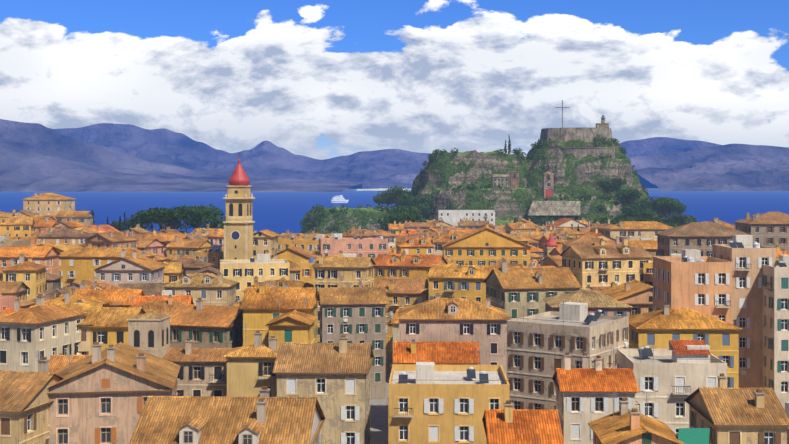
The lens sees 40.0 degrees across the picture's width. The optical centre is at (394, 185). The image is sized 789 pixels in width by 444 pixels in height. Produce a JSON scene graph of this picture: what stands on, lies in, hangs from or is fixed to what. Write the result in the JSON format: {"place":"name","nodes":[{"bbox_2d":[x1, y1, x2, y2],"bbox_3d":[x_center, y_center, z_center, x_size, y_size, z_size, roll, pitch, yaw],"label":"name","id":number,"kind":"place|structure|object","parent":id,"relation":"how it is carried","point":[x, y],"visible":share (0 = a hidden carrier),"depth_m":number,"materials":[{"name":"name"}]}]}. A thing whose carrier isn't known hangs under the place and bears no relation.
{"place":"outdoors","nodes":[
{"label":"outdoors","id":0,"kind":"place"},
{"bbox_2d":[370,373,390,443],"bbox_3d":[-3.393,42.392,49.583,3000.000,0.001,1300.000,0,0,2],"label":"ground","id":1,"kind":"structure","parent":0,"point":[379,421],"depth_m":196.67,"materials":[{"name":"grey asphalt"}]},
{"bbox_2d":[92,204,680,239],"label":"town trees","id":2,"kind":"object","parent":1,"relation":"on","point":[195,216],"visible":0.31,"depth_m":528.72,"materials":[{"name":"green plant"}]},
{"bbox_2d":[0,154,788,443],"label":"town buildings","id":3,"kind":"structure","parent":1,"relation":"on","point":[471,326],"depth_m":169.33,"materials":[{"name":"paint"}]},
{"bbox_2d":[0,119,788,191],"bbox_3d":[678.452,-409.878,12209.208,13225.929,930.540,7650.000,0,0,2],"label":"mountain range","id":4,"kind":"structure","parent":0,"point":[99,157],"depth_m":11050.66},
{"bbox_2d":[0,190,788,233],"bbox_3d":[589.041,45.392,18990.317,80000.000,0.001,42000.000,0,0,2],"label":"sea","id":5,"kind":"structure","parent":0,"point":[279,212],"depth_m":2786.04,"materials":[{"name":"blue liquid"}]},
{"bbox_2d":[331,195,348,202],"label":"ferry","id":6,"kind":"object","parent":5,"relation":"on","point":[338,199],"visible":1,"depth_m":2898.89,"materials":[{"name":"paint"}]},
{"bbox_2d":[300,139,697,233],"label":"rocky hill","id":7,"kind":"structure","parent":5,"relation":"in","point":[443,174],"depth_m":837.50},
{"bbox_2d":[300,134,696,232],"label":"trees","id":8,"kind":"object","parent":7,"relation":"on","point":[659,206],"visible":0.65,"depth_m":820.12,"materials":[{"name":"green plant"}]},
{"bbox_2d":[0,0,788,159],"label":"sky","id":9,"kind":"structure","parent":0,"point":[316,79],"materials":[{"name":"white"}]},
{"bbox_2d":[343,188,658,190],"bbox_3d":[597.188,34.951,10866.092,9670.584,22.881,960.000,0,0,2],"label":"shore land","id":10,"kind":"structure","parent":0,"point":[379,189],"depth_m":10445.20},
{"bbox_2d":[492,100,614,214],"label":"fortress walls","id":11,"kind":"structure","parent":0,"point":[602,128],"depth_m":840.83,"materials":[{"name":"grey stone"}]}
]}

